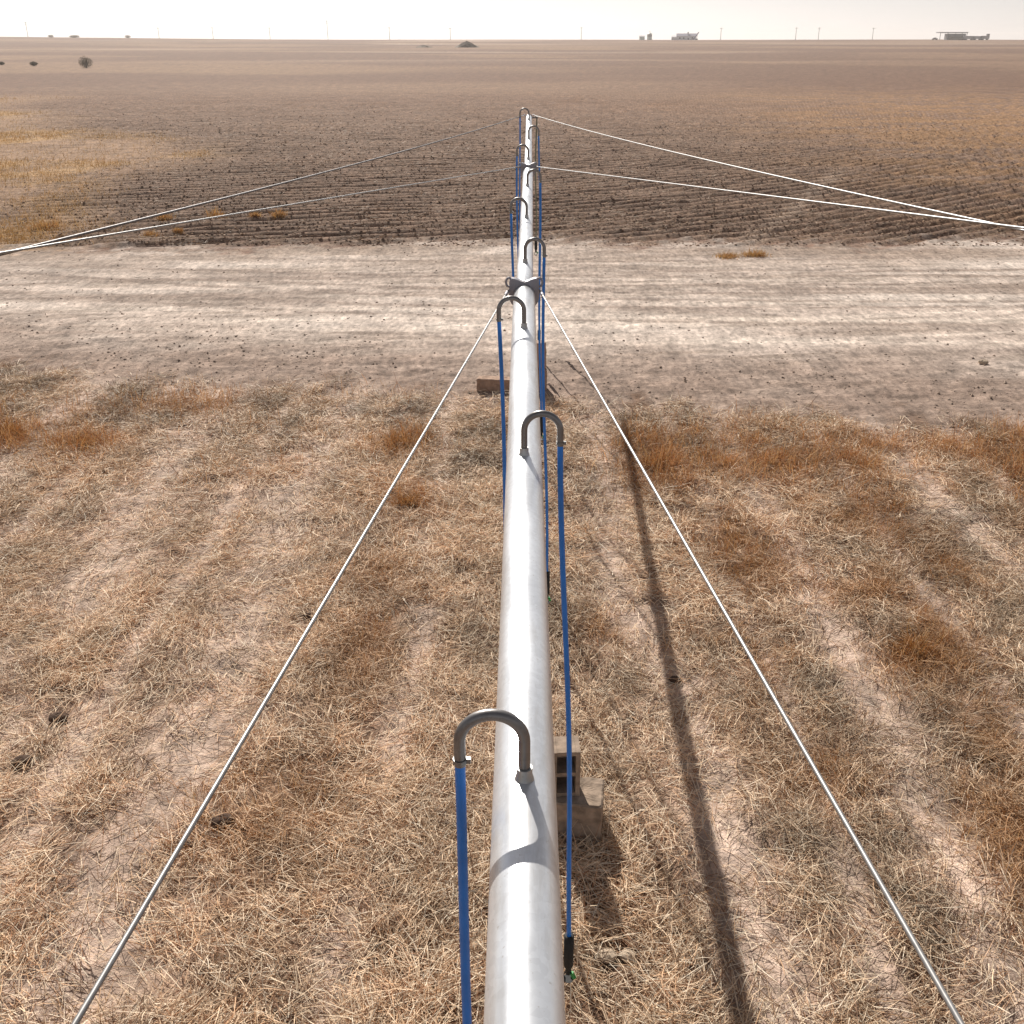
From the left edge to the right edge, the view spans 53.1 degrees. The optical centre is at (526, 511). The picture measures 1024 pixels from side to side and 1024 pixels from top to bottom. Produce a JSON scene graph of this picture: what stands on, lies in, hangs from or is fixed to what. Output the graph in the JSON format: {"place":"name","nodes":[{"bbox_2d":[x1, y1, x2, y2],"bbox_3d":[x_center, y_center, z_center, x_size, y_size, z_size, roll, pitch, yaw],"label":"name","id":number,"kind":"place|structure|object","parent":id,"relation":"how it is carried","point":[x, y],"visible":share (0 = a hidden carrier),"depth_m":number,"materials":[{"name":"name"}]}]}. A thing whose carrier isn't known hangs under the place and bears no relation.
{"place":"outdoors","nodes":[
{"label":"outdoors","id":0,"kind":"place"},
{"bbox_2d":[0,93,211,245],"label":"golden grass","id":1,"kind":"structure","parent":0,"point":[25,213],"depth_m":46.07,"materials":[{"name":"yellow plant"}]},
{"bbox_2d":[453,108,565,1023],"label":"irrigation pipe","id":2,"kind":"object","parent":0,"point":[524,979],"visible":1,"depth_m":2.81,"materials":[{"name":"metal"}]},
{"bbox_2d":[0,166,519,253],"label":"guy cable","id":3,"kind":"object","parent":2,"relation":"attached to","point":[63,242],"visible":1,"depth_m":6.68,"materials":[{"name":"silver metal"}]},
{"bbox_2d":[0,114,525,255],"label":"guy cable","id":4,"kind":"object","parent":2,"relation":"attached to","point":[131,221],"visible":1,"depth_m":7.23,"materials":[{"name":"silver metal"}]},
{"bbox_2d":[71,290,508,1023],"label":"guy cable","id":5,"kind":"object","parent":2,"relation":"attached to","point":[175,854],"visible":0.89,"depth_m":2.87,"materials":[{"name":"silver metal"}]},
{"bbox_2d":[453,756,471,1023],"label":"drop hose","id":6,"kind":"object","parent":2,"relation":"hanging from","point":[461,816],"visible":0.88,"depth_m":2.80,"materials":[{"name":"rubber"}]},
{"bbox_2d":[496,318,505,529],"bbox_3d":[-0.121,0.300,7.498,0.159,3.505,0.066,5,25,12],"label":"drop hose","id":7,"kind":"object","parent":2,"relation":"hanging from","point":[500,348],"visible":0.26,"depth_m":7.04,"materials":[{"name":"rubber"}]},
{"bbox_2d":[509,211,513,276],"bbox_3d":[-0.131,-1.643,11.698,0.104,3.508,0.067,-3,25,-7],"label":"drop hose","id":8,"kind":"object","parent":2,"relation":"hanging from","point":[511,237],"visible":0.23,"depth_m":11.08,"materials":[{"name":"rubber"}]},
{"bbox_2d":[516,155,518,257],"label":"drop hose","id":9,"kind":"object","parent":2,"relation":"hanging from","point":[517,203],"visible":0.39,"depth_m":15.31,"materials":[{"name":"rubber"}]},
{"bbox_2d":[519,116,521,230],"bbox_3d":[-0.085,-5.633,19.865,0.110,3.843,0.067,6,26,14],"label":"drop hose","id":10,"kind":"object","parent":2,"relation":"hanging from","point":[519,165],"visible":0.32,"depth_m":19.37,"materials":[{"name":"rubber"}]},
{"bbox_2d":[534,117,537,255],"bbox_3d":[0.204,-6.461,20.414,0.082,2.656,0.068,0,25,0],"label":"drop hose","id":11,"kind":"object","parent":2,"relation":"hanging from","point":[535,245],"visible":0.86,"depth_m":20.48,"materials":[{"name":"rubber"}]},
{"bbox_2d":[537,135,540,339],"bbox_3d":[0.234,-4.625,17.849,0.093,3.704,0.068,0,25,0],"label":"drop hose","id":12,"kind":"object","parent":2,"relation":"hanging from","point":[539,208],"visible":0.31,"depth_m":17.30,"materials":[{"name":"rubber"}]},
{"bbox_2d":[538,181,542,440],"bbox_3d":[0.208,-2.609,13.709,0.110,3.515,0.066,19,31,35],"label":"drop hose","id":13,"kind":"object","parent":2,"relation":"hanging from","point":[539,344],"visible":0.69,"depth_m":13.69,"materials":[{"name":"rubber"}]},
{"bbox_2d":[541,255,550,603],"bbox_3d":[0.195,-0.659,9.597,0.117,3.486,0.069,0,25,0],"label":"drop hose","id":14,"kind":"object","parent":2,"relation":"hanging from","point":[543,408],"visible":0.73,"depth_m":9.48,"materials":[{"name":"rubber"}]},
{"bbox_2d":[556,441,575,982],"bbox_3d":[0.217,1.244,5.456,0.163,3.504,0.067,-3,25,-7],"label":"drop hose","id":15,"kind":"object","parent":2,"relation":"hanging from","point":[569,976],"visible":0.96,"depth_m":5.36,"materials":[{"name":"rubber"}]},
{"bbox_2d":[539,290,964,1023],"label":"guy cable","id":16,"kind":"object","parent":2,"relation":"attached to","point":[863,854],"visible":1,"depth_m":2.88,"materials":[{"name":"silver metal"}]},
{"bbox_2d":[532,114,1023,231],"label":"guy cable","id":17,"kind":"object","parent":2,"relation":"attached to","point":[923,208],"visible":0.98,"depth_m":7.26,"materials":[{"name":"silver metal"}]},
{"bbox_2d":[536,166,1023,228],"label":"guy cable","id":18,"kind":"object","parent":2,"relation":"attached to","point":[965,220],"visible":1,"depth_m":6.69,"materials":[{"name":"silver metal"}]},
{"bbox_2d":[0,358,1023,1023],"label":"ground","id":19,"kind":"structure","parent":0,"point":[124,969],"depth_m":9.15,"materials":[{"name":"beige plant"}]},
{"bbox_2d":[0,416,34,438],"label":"grass tuft","id":20,"kind":"object","parent":19,"relation":"on","point":[12,425],"visible":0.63,"depth_m":16.05,"materials":[{"name":"brown plant"}]},
{"bbox_2d":[11,755,31,767],"bbox_3d":[-4.290,2.120,8.707,0.170,0.091,0.142,0,25,0],"label":"clod","id":21,"kind":"object","parent":19,"relation":"on","point":[21,758],"visible":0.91,"depth_m":8.67,"materials":[{"name":"brown soil"}]},
{"bbox_2d":[48,712,67,722],"bbox_3d":[-4.248,1.861,9.293,0.170,0.098,0.142,-12,27,-24],"label":"clod","id":22,"kind":"object","parent":19,"relation":"on","point":[57,715],"visible":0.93,"depth_m":9.25,"materials":[{"name":"brown soil"}]},
{"bbox_2d":[75,432,105,446],"bbox_3d":[-6.652,-1.096,15.514,0.560,0.227,0.490,-11,27,-23],"label":"grass tuft","id":23,"kind":"object","parent":19,"relation":"on","point":[86,440],"visible":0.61,"depth_m":15.52,"materials":[{"name":"brown plant"}]},
{"bbox_2d":[183,841,193,847],"bbox_3d":[-2.582,2.549,7.838,0.093,0.055,0.080,0,25,0],"label":"clod","id":24,"kind":"object","parent":19,"relation":"on","point":[188,844],"visible":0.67,"depth_m":7.82,"materials":[{"name":"brown soil"}]},
{"bbox_2d":[211,813,234,828],"bbox_3d":[-2.375,2.426,8.026,0.194,0.107,0.147,0,25,0],"label":"clod","id":25,"kind":"object","parent":19,"relation":"on","point":[226,816],"visible":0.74,"depth_m":7.99,"materials":[{"name":"brown soil"}]},
{"bbox_2d":[303,612,313,619],"bbox_3d":[-2.313,1.106,10.883,0.120,0.069,0.102,0,25,0],"label":"clod","id":26,"kind":"object","parent":19,"relation":"on","point":[307,615],"visible":0.79,"depth_m":10.85,"materials":[{"name":"brown soil"}]},
{"bbox_2d":[382,430,418,447],"bbox_3d":[-1.938,-1.084,15.498,0.765,0.253,0.589,-12,27,-24],"label":"grass tuft","id":27,"kind":"object","parent":19,"relation":"on","point":[395,437],"visible":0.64,"depth_m":15.57,"materials":[{"name":"brown plant"}]},
{"bbox_2d":[389,491,420,509],"bbox_3d":[-1.601,-0.169,13.474,0.498,0.240,0.496,0,25,0],"label":"grass tuft","id":28,"kind":"object","parent":19,"relation":"on","point":[408,501],"visible":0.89,"depth_m":13.46,"materials":[{"name":"brown plant"}]},
{"bbox_2d":[0,360,1023,1022],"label":"dry weeds","id":29,"kind":"object","parent":19,"relation":"on","point":[90,434],"visible":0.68,"depth_m":13.39,"materials":[{"name":"brown plant"}]},
{"bbox_2d":[556,777,603,845],"bbox_3d":[0.359,2.306,7.909,0.470,0.412,0.352,3,25,6],"label":"concrete block","id":30,"kind":"object","parent":19,"relation":"on","point":[587,806],"depth_m":7.75,"materials":[{"name":"grey concrete"}]},
{"bbox_2d":[554,736,580,796],"bbox_3d":[0.294,1.927,7.757,0.210,0.411,0.200,-1,25,-3],"label":"concrete block","id":31,"kind":"object","parent":30,"relation":"on","point":[560,751],"depth_m":7.70,"materials":[{"name":"grey concrete"}]},
{"bbox_2d":[597,948,617,963],"bbox_3d":[0.543,2.970,6.854,0.137,0.076,0.112,0,25,0],"label":"stone","id":32,"kind":"object","parent":19,"relation":"on","point":[611,955],"visible":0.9,"depth_m":6.83,"materials":[{"name":"beige stone"}]},
{"bbox_2d":[618,949,636,962],"bbox_3d":[0.682,2.969,6.857,0.110,0.069,0.108,-22,32,-39],"label":"stone","id":33,"kind":"object","parent":19,"relation":"on","point":[624,952],"visible":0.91,"depth_m":6.83,"materials":[{"name":"beige stone"}]},
{"bbox_2d":[626,446,671,471],"bbox_3d":[1.791,-0.751,14.684,0.809,0.314,0.650,-10,26,-20],"label":"grass tuft","id":34,"kind":"object","parent":19,"relation":"on","point":[653,456],"visible":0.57,"depth_m":14.73,"materials":[{"name":"brown plant"}]},
{"bbox_2d":[669,676,681,682],"bbox_3d":[1.435,1.612,9.855,0.123,0.067,0.098,8,26,17],"label":"clod","id":35,"kind":"object","parent":19,"relation":"on","point":[673,680],"visible":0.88,"depth_m":9.82,"materials":[{"name":"brown soil"}]},
{"bbox_2d":[883,622,949,663],"bbox_3d":[3.912,1.288,10.293,0.570,0.262,0.719,-13,28,-26],"label":"grass tuft","id":36,"kind":"object","parent":19,"relation":"on","point":[911,641],"visible":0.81,"depth_m":10.26,"materials":[{"name":"brown plant"}]},
{"bbox_2d":[0,37,1023,248],"bbox_3d":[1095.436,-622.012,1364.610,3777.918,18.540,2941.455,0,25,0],"label":"ploughed field","id":37,"kind":"structure","parent":0,"point":[258,81],"depth_m":67.32,"materials":[{"name":"soil"}]},
{"bbox_2d":[23,217,66,230],"bbox_3d":[-15.615,-9.337,33.111,1.472,0.484,1.451,16,29,31],"label":"grass tuft","id":38,"kind":"object","parent":37,"relation":"on","point":[50,224],"visible":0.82,"depth_m":32.98,"materials":[{"name":"beige plant"}]},
{"bbox_2d":[78,56,92,67],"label":"bush","id":39,"kind":"object","parent":37,"relation":"on","point":[84,63],"visible":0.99,"depth_m":212.19,"materials":[{"name":"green plant"}]},
{"bbox_2d":[136,229,159,237],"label":"grass tuft","id":40,"kind":"object","parent":37,"relation":"on","point":[150,234],"visible":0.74,"depth_m":31.78,"materials":[{"name":"beige plant"}]},
{"bbox_2d":[154,212,176,221],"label":"grass tuft","id":41,"kind":"object","parent":37,"relation":"on","point":[162,217],"visible":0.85,"depth_m":34.64,"materials":[{"name":"beige plant"}]},
{"bbox_2d":[170,227,183,234],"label":"grass tuft","id":42,"kind":"object","parent":37,"relation":"on","point":[175,229],"visible":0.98,"depth_m":32.05,"materials":[{"name":"beige plant"}]},
{"bbox_2d":[198,205,227,218],"bbox_3d":[-10.596,-10.173,34.929,1.152,0.573,1.049,-12,27,-24],"label":"grass tuft","id":43,"kind":"object","parent":37,"relation":"on","point":[215,213],"visible":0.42,"depth_m":35.03,"materials":[{"name":"brown plant"}]},
{"bbox_2d":[246,212,262,217],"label":"grass tuft","id":44,"kind":"object","parent":37,"relation":"on","point":[255,214],"visible":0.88,"depth_m":34.86,"materials":[{"name":"beige plant"}]},
{"bbox_2d":[269,208,287,219],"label":"grass tuft","id":45,"kind":"object","parent":37,"relation":"on","point":[276,214],"visible":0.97,"depth_m":34.99,"materials":[{"name":"brown plant"}]},
{"bbox_2d":[455,41,477,47],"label":"earth mound","id":46,"kind":"object","parent":37,"relation":"on","point":[466,44],"visible":1,"depth_m":456.10,"materials":[{"name":"soil"}]},
{"bbox_2d":[0,108,1023,244],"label":"crop residue","id":47,"kind":"object","parent":37,"relation":"on","point":[543,184],"visible":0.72,"depth_m":41.65,"materials":[{"name":"plant"}]},
{"bbox_2d":[647,33,651,39],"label":"water tank","id":48,"kind":"object","parent":37,"relation":"on","point":[649,36],"visible":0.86,"depth_m":796.86,"materials":[{"name":"metal"}]},
{"bbox_2d":[671,32,696,39],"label":"farmhouse","id":49,"kind":"object","parent":37,"relation":"on","point":[684,36],"visible":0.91,"depth_m":796.00,"materials":[{"name":"white"}]},
{"bbox_2d":[936,32,967,39],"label":"open shed","id":50,"kind":"structure","parent":37,"relation":"on","point":[946,36],"depth_m":795.74,"materials":[{"name":"grey metal"}]},
{"bbox_2d":[949,36,962,39],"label":"hay stack","id":51,"kind":"object","parent":37,"relation":"on","point":[954,38],"visible":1,"depth_m":795.47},
{"bbox_2d":[962,36,972,39],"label":"farm trailer","id":52,"kind":"object","parent":37,"relation":"on","point":[967,37],"visible":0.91,"depth_m":790.24,"materials":[{"name":"grey metal"}]},
{"bbox_2d":[973,36,981,39],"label":"farm trailer","id":53,"kind":"object","parent":37,"relation":"on","point":[977,37],"visible":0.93,"depth_m":790.01,"materials":[{"name":"grey metal"}]},
{"bbox_2d":[981,34,989,39],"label":"farm trailer","id":54,"kind":"object","parent":37,"relation":"on","point":[987,36],"visible":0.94,"depth_m":790.01,"materials":[{"name":"grey metal"}]},
{"bbox_2d":[0,236,1023,446],"bbox_3d":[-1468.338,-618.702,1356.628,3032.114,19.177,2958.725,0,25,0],"label":"dirt road","id":55,"kind":"structure","parent":0,"point":[324,286],"depth_m":22.51,"materials":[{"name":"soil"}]},
{"bbox_2d":[476,376,509,391],"bbox_3d":[-0.546,-2.242,17.956,0.631,0.243,0.229,3,25,6],"label":"concrete block","id":56,"kind":"object","parent":55,"relation":"on","point":[490,383],"depth_m":17.86,"materials":[{"name":"beige concrete"}]},
{"bbox_2d":[712,250,747,259],"bbox_3d":[5.719,-7.295,28.988,1.163,0.184,1.000,0,25,0],"label":"grass tuft","id":57,"kind":"object","parent":55,"relation":"on","point":[728,255],"visible":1,"depth_m":28.96,"materials":[{"name":"beige plant"}]},
{"bbox_2d":[740,248,771,257],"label":"grass tuft","id":58,"kind":"object","parent":55,"relation":"on","point":[759,253],"visible":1,"depth_m":29.11,"materials":[{"name":"beige plant"}]},
{"bbox_2d":[978,359,988,364],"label":"stone","id":59,"kind":"object","parent":55,"relation":"on","point":[983,362],"visible":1,"depth_m":19.37,"materials":[{"name":"beige stone"}]},
{"bbox_2d":[0,0,1023,39],"label":"sky","id":60,"kind":"structure","parent":0,"point":[181,19],"materials":[{"name":"white"}]},
{"bbox_2d":[538,368,546,390],"bbox_3d":[0.182,-2.336,17.957,0.350,0.410,0.271,-2,25,-5],"label":"concrete block","id":61,"kind":"object","parent":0,"point":[541,379],"depth_m":17.84,"materials":[{"name":"concrete"}]},
{"bbox_2d":[537,340,546,368],"bbox_3d":[0.204,-2.730,17.776,0.273,0.473,0.232,-4,25,-8],"label":"concrete block","id":62,"kind":"object","parent":61,"relation":"on","point":[538,353],"depth_m":17.67,"materials":[{"name":"beige concrete"}]}
]}

